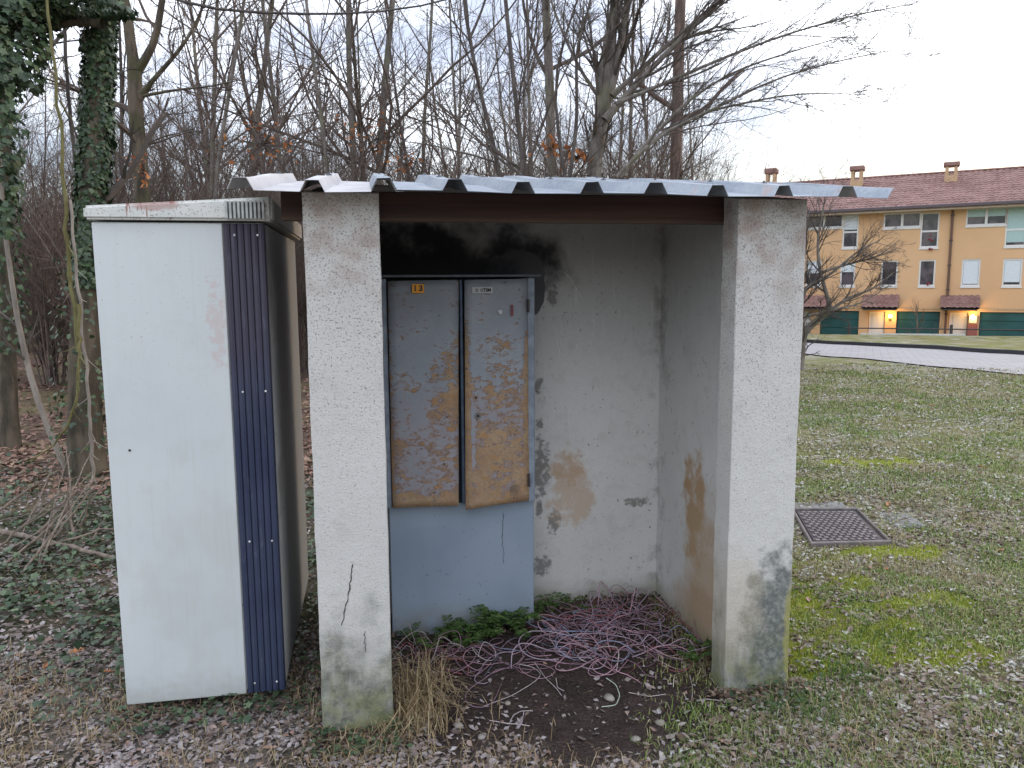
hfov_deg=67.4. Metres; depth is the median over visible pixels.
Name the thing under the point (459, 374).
telephone cabinet
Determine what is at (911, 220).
window
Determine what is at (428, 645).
weed
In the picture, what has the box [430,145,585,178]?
woodland shrub
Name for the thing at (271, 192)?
woodland shrub
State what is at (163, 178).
woodland shrub
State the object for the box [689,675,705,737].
loose wire
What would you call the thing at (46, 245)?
woodland shrub
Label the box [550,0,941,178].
bare tree
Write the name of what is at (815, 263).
window
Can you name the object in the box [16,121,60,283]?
woodland tree
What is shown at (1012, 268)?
window
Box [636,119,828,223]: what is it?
woodland shrub
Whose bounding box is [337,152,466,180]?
woodland shrub
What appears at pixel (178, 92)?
woodland tree
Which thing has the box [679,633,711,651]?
weed
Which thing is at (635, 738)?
stone
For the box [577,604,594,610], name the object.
weed
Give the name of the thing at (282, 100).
woodland tree
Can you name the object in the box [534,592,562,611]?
weed
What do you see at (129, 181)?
woodland shrub
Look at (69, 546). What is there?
fallen branch
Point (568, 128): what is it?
woodland tree
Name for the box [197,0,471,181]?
woodland tree
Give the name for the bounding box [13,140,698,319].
wood
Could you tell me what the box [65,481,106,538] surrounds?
fallen branch
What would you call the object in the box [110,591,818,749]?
drifted leaves
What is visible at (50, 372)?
woodland shrub
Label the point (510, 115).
woodland tree
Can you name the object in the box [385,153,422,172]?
dead leaf spray
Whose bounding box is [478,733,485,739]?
stone
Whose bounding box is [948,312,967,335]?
front door
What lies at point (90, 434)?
yellow stem
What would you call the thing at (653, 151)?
woodland shrub
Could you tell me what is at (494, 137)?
woodland tree
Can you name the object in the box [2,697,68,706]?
fallen branch
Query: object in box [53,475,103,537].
fallen branch
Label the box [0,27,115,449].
ivy tree
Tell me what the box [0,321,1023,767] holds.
ground
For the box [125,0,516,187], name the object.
bare tree
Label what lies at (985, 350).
kerb
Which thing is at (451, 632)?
weed
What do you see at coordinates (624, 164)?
woodland shrub
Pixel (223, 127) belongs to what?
bare tree
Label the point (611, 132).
woodland tree
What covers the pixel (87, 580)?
leaf litter
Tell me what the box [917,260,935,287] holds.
window
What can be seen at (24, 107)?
woodland tree
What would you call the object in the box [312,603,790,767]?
soil crumbs
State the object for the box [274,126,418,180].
woodland shrub
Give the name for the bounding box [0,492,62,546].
fallen branch
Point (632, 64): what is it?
woodland tree
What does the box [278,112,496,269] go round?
woodland shrub
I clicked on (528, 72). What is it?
woodland tree
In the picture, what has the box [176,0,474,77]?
overhanging bough
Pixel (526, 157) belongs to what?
woodland tree
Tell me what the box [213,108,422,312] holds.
woodland shrub
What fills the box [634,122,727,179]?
woodland shrub
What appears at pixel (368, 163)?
woodland shrub
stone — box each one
[454,721,463,728]
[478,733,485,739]
[603,693,614,701]
[631,735,640,741]
[655,719,664,725]
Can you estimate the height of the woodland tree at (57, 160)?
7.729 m
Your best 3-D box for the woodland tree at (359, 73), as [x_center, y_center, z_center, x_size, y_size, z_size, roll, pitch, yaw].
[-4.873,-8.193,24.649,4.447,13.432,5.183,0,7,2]
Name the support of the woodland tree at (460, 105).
on the ground at (562, 729)
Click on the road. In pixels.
(950, 358)
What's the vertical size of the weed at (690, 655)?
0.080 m
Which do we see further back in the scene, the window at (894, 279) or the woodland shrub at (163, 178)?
the window at (894, 279)
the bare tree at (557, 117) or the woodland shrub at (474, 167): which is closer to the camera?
the bare tree at (557, 117)
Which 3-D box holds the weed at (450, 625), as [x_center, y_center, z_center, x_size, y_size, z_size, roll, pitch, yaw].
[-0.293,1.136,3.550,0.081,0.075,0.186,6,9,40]
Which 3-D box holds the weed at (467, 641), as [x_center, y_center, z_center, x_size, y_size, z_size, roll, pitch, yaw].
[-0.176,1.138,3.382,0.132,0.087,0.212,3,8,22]
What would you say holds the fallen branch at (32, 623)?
on the ground at (562, 729)
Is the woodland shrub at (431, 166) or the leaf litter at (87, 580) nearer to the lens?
the leaf litter at (87, 580)
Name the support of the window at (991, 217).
in the row house
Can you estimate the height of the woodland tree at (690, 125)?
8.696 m
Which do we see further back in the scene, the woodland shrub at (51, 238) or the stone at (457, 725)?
the woodland shrub at (51, 238)
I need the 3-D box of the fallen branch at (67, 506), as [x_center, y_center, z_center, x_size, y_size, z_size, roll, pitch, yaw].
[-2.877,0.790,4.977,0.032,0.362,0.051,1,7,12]
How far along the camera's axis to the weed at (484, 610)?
3.56 m
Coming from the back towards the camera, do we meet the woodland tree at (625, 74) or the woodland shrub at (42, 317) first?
the woodland tree at (625, 74)
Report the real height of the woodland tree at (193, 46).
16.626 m
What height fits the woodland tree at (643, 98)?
9.818 m
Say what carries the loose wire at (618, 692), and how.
on the ground at (562, 729)
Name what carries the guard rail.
on the ground at (562, 729)
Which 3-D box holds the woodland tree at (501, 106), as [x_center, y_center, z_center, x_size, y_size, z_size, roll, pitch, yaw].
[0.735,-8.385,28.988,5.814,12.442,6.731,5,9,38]
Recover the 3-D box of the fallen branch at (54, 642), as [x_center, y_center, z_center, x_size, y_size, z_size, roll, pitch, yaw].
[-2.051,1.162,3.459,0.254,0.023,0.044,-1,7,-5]
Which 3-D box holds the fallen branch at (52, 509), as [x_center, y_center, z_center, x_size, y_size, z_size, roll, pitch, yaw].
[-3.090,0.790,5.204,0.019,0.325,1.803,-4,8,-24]
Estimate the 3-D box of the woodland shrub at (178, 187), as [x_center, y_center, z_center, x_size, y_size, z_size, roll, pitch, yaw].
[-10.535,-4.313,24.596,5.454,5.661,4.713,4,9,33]
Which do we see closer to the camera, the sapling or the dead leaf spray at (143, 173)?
the sapling
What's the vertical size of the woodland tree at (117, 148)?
12.524 m
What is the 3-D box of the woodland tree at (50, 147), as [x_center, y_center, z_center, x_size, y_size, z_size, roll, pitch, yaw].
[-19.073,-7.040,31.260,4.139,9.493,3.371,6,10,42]
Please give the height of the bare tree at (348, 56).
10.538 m
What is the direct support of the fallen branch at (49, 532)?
on the ground at (562, 729)
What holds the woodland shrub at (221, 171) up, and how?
on the ground at (562, 729)
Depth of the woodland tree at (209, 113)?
19.63 m
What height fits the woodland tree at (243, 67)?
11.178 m
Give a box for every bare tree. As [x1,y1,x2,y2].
[18,0,252,269]
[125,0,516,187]
[149,0,338,200]
[189,0,358,205]
[251,0,407,180]
[278,0,456,185]
[334,0,520,177]
[369,0,676,178]
[386,0,625,175]
[486,0,672,178]
[508,0,700,177]
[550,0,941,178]
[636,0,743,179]
[789,154,913,370]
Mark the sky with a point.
(971, 114)
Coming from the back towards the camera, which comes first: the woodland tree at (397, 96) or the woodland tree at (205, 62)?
the woodland tree at (205, 62)
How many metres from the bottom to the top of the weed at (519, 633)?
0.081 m
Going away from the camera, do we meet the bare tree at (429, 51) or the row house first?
the bare tree at (429, 51)
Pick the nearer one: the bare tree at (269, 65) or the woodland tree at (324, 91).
the bare tree at (269, 65)
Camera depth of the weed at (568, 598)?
3.85 m
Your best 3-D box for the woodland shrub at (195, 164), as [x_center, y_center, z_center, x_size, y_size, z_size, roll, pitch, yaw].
[-5.181,-2.652,13.194,4.483,5.353,5.188,3,8,22]
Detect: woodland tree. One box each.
[11,50,75,347]
[13,89,58,253]
[14,94,68,214]
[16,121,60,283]
[21,97,72,230]
[24,44,73,247]
[27,0,202,277]
[33,69,80,268]
[37,49,157,207]
[75,0,280,201]
[113,5,201,199]
[116,72,184,188]
[124,0,304,198]
[124,102,173,201]
[131,5,302,199]
[138,4,220,197]
[151,0,391,197]
[154,38,241,201]
[175,0,305,197]
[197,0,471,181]
[219,0,337,299]
[232,0,374,191]
[236,34,316,256]
[237,31,329,168]
[281,78,338,177]
[297,0,426,176]
[306,0,465,181]
[345,6,462,181]
[357,0,494,179]
[376,89,421,179]
[378,0,479,175]
[388,0,518,180]
[388,0,638,176]
[429,8,536,177]
[440,0,541,176]
[448,1,566,176]
[463,42,568,175]
[464,0,747,177]
[468,96,508,176]
[474,1,555,175]
[496,104,518,162]
[499,82,541,175]
[513,86,591,176]
[522,2,757,180]
[533,67,605,176]
[539,92,568,173]
[556,0,720,177]
[581,57,626,172]
[627,32,714,175]
[637,0,730,179]
[645,58,705,178]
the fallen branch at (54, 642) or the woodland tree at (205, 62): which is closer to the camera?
the fallen branch at (54, 642)
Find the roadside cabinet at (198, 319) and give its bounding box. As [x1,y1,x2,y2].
[83,197,308,708]
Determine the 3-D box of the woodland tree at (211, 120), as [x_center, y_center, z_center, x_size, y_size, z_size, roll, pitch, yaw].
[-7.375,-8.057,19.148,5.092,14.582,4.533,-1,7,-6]
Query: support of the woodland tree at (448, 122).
on the ground at (562, 729)
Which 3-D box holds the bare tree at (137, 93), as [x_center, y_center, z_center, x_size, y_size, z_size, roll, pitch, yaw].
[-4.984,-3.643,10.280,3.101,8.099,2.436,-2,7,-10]
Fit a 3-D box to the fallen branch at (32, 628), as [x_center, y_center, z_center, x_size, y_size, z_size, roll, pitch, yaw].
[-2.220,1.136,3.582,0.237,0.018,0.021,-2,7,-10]
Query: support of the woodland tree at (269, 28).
on the ground at (562, 729)
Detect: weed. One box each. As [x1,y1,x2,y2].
[396,621,422,639]
[415,633,444,651]
[432,614,465,639]
[433,617,463,635]
[451,610,498,635]
[451,625,487,649]
[468,610,511,628]
[469,604,530,626]
[474,620,505,637]
[490,606,542,631]
[501,611,530,625]
[502,617,535,639]
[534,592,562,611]
[534,602,545,614]
[555,594,585,606]
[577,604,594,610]
[676,644,711,662]
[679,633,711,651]
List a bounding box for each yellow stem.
[27,304,89,462]
[44,0,89,351]
[63,200,106,482]
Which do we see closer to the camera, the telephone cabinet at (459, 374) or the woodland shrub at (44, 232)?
the telephone cabinet at (459, 374)
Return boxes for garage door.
[820,311,858,334]
[896,311,939,333]
[978,312,1023,335]
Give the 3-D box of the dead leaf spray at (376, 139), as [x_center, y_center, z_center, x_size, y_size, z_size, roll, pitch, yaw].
[-2.533,-4.575,14.456,0.745,1.263,0.658,6,10,41]
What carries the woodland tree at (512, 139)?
on the ground at (562, 729)
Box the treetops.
[846,144,1019,175]
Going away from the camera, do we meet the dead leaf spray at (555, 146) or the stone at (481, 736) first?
the stone at (481, 736)
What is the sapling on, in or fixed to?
on the ground at (562, 729)
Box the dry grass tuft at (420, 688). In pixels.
[352,634,493,762]
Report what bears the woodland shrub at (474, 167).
on the ground at (562, 729)
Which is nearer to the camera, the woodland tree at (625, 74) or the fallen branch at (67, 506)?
the fallen branch at (67, 506)
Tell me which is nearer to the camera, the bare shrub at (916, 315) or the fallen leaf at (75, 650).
the fallen leaf at (75, 650)
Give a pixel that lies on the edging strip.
(910, 334)
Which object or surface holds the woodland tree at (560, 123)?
on the ground at (562, 729)
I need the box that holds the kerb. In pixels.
[807,339,1023,354]
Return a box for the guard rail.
[844,324,1023,333]
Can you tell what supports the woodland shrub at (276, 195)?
on the ground at (562, 729)
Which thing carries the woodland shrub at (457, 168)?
on the ground at (562, 729)
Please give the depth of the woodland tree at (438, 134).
34.80 m
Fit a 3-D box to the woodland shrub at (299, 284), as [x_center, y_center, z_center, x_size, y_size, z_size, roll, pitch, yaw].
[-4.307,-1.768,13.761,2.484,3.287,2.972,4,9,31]
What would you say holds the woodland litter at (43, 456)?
on the ground at (562, 729)
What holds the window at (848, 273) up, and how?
in the row house
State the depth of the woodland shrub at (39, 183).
12.97 m
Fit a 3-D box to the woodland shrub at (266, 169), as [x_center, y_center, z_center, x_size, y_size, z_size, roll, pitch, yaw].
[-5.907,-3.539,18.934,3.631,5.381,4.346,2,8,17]
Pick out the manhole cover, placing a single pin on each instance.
(831, 525)
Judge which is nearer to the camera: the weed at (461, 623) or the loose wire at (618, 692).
the loose wire at (618, 692)
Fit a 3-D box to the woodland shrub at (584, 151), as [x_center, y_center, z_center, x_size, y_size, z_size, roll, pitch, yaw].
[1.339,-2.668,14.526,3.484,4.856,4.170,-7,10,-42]
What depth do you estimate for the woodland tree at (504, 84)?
29.85 m
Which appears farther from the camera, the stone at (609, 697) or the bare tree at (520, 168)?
the bare tree at (520, 168)
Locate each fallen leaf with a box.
[69,647,83,652]
[261,745,276,748]
[845,727,860,733]
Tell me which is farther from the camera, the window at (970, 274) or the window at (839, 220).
the window at (839, 220)
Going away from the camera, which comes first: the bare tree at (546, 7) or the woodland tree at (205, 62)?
the bare tree at (546, 7)
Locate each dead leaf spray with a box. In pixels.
[117,153,149,187]
[207,111,302,167]
[335,115,362,150]
[354,111,400,174]
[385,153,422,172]
[528,132,571,156]
[551,147,593,169]
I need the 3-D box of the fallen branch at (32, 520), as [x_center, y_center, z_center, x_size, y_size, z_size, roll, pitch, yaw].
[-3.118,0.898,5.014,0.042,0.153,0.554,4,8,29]
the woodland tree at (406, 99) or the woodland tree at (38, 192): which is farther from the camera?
the woodland tree at (406, 99)
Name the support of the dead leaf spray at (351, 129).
attached to the woodland shrub at (344, 162)
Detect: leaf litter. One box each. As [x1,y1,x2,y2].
[0,459,316,704]
[0,606,1023,767]
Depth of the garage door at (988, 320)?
40.22 m
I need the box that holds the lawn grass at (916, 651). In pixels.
[634,367,1023,767]
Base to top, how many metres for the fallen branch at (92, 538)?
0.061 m
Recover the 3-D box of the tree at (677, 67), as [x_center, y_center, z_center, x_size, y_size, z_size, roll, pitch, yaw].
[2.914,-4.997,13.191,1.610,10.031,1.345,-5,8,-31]
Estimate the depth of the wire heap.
3.44 m
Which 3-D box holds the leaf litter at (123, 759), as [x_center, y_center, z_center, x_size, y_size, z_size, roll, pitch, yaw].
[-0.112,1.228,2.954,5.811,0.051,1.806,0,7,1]
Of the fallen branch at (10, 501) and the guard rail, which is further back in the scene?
the guard rail
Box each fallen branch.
[0,468,65,510]
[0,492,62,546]
[0,499,73,536]
[0,504,69,521]
[0,505,71,569]
[0,528,115,568]
[0,547,69,566]
[1,482,98,555]
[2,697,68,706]
[3,624,45,633]
[5,619,59,627]
[6,528,70,552]
[8,624,62,630]
[16,450,59,543]
[17,472,91,550]
[18,479,95,577]
[19,484,92,531]
[21,497,58,523]
[30,528,113,552]
[30,639,87,643]
[35,441,93,570]
[36,485,73,542]
[38,451,70,562]
[42,472,59,568]
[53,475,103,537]
[64,442,76,542]
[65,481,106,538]
[66,478,69,533]
[79,492,94,532]
[90,492,111,540]
[127,709,157,727]
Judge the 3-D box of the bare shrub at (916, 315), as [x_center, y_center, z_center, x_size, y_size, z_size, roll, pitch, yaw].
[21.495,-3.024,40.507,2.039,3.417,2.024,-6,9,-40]
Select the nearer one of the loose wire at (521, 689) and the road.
the loose wire at (521, 689)
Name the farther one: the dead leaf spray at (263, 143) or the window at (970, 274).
the window at (970, 274)
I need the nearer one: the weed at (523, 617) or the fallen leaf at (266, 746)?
the fallen leaf at (266, 746)
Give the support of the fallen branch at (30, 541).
on the ground at (562, 729)
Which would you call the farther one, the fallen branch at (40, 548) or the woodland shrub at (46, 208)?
the woodland shrub at (46, 208)
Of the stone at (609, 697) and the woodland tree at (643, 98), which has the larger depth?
the woodland tree at (643, 98)
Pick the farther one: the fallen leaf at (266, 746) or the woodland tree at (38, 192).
the woodland tree at (38, 192)
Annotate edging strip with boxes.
[860,333,964,335]
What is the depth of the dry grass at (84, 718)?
2.74 m
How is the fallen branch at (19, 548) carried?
on the ground at (562, 729)
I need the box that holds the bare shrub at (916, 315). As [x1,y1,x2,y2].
[905,299,942,333]
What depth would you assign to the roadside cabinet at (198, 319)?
2.83 m
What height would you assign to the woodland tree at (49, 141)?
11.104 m
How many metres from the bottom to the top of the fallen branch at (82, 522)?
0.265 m
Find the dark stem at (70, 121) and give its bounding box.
[39,28,76,232]
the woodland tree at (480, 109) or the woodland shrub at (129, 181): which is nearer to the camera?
the woodland shrub at (129, 181)
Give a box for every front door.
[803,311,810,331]
[868,312,884,332]
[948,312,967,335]
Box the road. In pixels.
[805,343,1023,373]
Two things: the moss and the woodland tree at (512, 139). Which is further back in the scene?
the woodland tree at (512, 139)
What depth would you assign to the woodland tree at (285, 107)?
21.77 m
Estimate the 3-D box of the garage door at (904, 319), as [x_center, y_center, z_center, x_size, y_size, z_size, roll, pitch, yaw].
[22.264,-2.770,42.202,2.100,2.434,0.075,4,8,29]
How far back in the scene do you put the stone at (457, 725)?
2.80 m
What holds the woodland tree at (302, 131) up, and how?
on the ground at (562, 729)
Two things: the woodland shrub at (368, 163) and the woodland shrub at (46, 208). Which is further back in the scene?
the woodland shrub at (368, 163)
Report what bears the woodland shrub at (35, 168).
on the ground at (562, 729)
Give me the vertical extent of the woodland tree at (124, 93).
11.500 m
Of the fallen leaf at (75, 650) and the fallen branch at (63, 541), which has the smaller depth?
the fallen leaf at (75, 650)
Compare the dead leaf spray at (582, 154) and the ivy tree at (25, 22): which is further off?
the dead leaf spray at (582, 154)
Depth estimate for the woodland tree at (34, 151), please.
36.04 m
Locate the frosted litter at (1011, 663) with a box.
[643,363,1023,767]
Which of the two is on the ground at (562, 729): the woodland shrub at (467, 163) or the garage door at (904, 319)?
the woodland shrub at (467, 163)
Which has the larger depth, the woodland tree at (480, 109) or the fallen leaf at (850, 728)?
the woodland tree at (480, 109)
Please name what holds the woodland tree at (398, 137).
on the ground at (562, 729)
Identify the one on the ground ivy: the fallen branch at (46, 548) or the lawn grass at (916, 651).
the fallen branch at (46, 548)
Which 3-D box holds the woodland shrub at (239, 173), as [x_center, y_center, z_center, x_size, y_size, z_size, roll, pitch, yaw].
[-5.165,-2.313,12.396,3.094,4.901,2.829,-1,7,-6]
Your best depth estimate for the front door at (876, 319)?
43.05 m
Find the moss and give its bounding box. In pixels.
[675,455,1021,686]
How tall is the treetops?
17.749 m
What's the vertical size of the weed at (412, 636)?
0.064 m
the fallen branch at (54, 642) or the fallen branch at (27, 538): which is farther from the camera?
the fallen branch at (27, 538)
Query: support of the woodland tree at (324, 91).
on the ground at (562, 729)
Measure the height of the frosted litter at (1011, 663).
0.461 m
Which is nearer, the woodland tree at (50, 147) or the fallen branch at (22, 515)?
the fallen branch at (22, 515)
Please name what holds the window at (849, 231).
in the row house
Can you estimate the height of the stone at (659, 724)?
0.020 m
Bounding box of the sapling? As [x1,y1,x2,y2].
[0,120,64,467]
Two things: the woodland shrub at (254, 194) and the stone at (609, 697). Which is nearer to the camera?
the stone at (609, 697)
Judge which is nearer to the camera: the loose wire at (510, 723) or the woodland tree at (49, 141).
the loose wire at (510, 723)
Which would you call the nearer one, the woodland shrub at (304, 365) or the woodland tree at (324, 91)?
the woodland shrub at (304, 365)
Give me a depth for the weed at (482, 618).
3.55 m
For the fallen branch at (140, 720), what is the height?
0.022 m
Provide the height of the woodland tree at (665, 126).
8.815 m
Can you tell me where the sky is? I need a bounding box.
[12,0,1023,222]
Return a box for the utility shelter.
[227,171,895,735]
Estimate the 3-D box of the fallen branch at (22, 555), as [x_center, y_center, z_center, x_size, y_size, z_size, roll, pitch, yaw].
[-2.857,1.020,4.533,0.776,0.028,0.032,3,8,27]
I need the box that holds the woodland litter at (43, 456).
[0,341,313,499]
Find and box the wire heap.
[391,579,711,707]
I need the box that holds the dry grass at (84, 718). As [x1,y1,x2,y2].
[0,468,1023,767]
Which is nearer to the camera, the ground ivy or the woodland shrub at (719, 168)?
the ground ivy
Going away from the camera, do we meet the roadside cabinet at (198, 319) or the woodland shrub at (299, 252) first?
the roadside cabinet at (198, 319)
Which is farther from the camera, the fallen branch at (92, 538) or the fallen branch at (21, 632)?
the fallen branch at (92, 538)
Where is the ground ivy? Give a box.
[0,453,822,756]
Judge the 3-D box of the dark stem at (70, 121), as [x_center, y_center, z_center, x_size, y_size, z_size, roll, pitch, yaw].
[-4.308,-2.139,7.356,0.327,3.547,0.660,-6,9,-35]
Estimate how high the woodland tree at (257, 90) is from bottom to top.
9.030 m
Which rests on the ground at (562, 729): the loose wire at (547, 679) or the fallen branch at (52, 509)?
the loose wire at (547, 679)
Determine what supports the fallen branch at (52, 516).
on the ground ivy
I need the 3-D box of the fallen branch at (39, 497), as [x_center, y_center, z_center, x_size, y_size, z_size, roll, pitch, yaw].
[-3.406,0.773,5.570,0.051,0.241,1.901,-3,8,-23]
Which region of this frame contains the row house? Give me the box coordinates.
[764,161,1023,335]
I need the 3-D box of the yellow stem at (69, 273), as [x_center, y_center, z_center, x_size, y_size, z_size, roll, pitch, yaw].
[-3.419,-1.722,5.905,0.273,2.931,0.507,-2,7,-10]
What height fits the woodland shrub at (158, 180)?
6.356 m
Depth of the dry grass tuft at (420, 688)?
2.89 m
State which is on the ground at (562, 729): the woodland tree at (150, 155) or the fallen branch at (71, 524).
the woodland tree at (150, 155)
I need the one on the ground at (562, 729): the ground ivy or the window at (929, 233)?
the ground ivy
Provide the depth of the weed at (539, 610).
3.74 m
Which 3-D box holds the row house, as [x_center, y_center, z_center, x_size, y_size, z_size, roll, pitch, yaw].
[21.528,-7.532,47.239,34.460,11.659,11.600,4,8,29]
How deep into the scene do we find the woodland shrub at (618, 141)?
13.75 m
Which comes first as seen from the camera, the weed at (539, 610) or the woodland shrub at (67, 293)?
the weed at (539, 610)
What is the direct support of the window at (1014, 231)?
in the row house
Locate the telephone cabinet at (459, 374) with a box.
[381,274,540,635]
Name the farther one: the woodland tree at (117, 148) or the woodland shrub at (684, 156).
the woodland tree at (117, 148)
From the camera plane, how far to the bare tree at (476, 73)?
10.65 m
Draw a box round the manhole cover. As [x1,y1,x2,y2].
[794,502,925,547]
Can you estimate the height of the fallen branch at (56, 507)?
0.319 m
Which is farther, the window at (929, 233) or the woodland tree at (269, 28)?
the window at (929, 233)
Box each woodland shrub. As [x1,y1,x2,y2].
[11,54,75,327]
[12,45,230,324]
[12,87,200,380]
[12,91,157,385]
[12,97,60,223]
[14,177,69,301]
[15,48,245,314]
[16,187,73,346]
[16,198,61,352]
[16,223,68,349]
[23,104,257,275]
[36,64,339,253]
[46,219,103,392]
[52,144,204,201]
[112,96,289,203]
[116,161,229,200]
[150,123,339,222]
[157,147,341,307]
[175,91,339,313]
[187,1,453,313]
[203,136,324,249]
[213,37,439,316]
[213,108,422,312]
[218,160,346,321]
[228,136,358,320]
[234,196,306,328]
[272,137,432,179]
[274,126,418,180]
[274,174,321,373]
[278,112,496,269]
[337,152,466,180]
[346,97,572,184]
[374,126,492,184]
[388,126,568,179]
[390,139,528,181]
[406,130,540,177]
[411,71,651,185]
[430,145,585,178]
[482,100,692,178]
[486,27,767,179]
[491,93,743,179]
[502,123,718,179]
[540,76,794,181]
[560,69,707,178]
[616,112,747,180]
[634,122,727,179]
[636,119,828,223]
[651,150,741,179]
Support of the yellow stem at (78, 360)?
attached to the yellow stem at (90, 434)
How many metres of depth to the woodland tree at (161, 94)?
29.57 m
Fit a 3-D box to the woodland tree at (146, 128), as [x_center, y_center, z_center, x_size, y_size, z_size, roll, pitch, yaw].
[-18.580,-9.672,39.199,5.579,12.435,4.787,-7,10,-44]
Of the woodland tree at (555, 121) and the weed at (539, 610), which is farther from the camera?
the woodland tree at (555, 121)
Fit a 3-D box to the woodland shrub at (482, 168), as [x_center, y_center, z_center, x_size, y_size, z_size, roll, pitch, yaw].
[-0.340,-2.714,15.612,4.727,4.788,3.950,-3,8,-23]
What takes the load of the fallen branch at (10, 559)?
on the ground ivy
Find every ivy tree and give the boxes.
[0,0,203,477]
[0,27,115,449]
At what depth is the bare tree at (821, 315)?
17.30 m
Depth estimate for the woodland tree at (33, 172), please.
21.03 m
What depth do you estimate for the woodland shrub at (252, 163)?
17.22 m
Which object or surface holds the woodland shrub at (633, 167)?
on the ground at (562, 729)
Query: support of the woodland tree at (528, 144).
on the ground at (562, 729)
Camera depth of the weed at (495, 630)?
3.49 m
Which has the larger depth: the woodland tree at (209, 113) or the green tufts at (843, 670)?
the woodland tree at (209, 113)
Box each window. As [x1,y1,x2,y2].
[805,261,821,286]
[808,215,842,229]
[839,262,855,287]
[841,215,858,249]
[880,261,897,287]
[882,212,921,229]
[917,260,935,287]
[919,212,939,249]
[960,259,980,287]
[965,208,1007,227]
[1001,258,1022,287]
[1003,207,1023,248]
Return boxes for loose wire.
[484,664,540,705]
[489,720,529,725]
[534,662,561,695]
[601,678,619,706]
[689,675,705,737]
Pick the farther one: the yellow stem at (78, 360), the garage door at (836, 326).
the garage door at (836, 326)
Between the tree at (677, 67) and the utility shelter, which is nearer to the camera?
the utility shelter
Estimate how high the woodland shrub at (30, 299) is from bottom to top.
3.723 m
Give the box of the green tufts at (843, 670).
[722,437,1022,752]
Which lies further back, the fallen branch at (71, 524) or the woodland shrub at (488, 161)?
the woodland shrub at (488, 161)
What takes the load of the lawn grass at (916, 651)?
on the ground at (562, 729)
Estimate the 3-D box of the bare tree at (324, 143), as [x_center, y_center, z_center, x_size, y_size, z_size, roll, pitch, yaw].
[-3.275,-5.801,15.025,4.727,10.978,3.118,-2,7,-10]
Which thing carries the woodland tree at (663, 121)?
on the ground at (562, 729)
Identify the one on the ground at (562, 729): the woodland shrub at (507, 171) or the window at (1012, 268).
the woodland shrub at (507, 171)
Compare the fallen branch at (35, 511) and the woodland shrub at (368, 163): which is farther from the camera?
the woodland shrub at (368, 163)
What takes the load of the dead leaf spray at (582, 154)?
attached to the bare tree at (606, 68)
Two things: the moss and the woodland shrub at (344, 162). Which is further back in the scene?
the woodland shrub at (344, 162)
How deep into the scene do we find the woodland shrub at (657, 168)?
12.24 m
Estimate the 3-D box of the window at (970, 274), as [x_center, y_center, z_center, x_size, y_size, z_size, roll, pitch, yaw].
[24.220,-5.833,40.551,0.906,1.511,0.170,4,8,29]

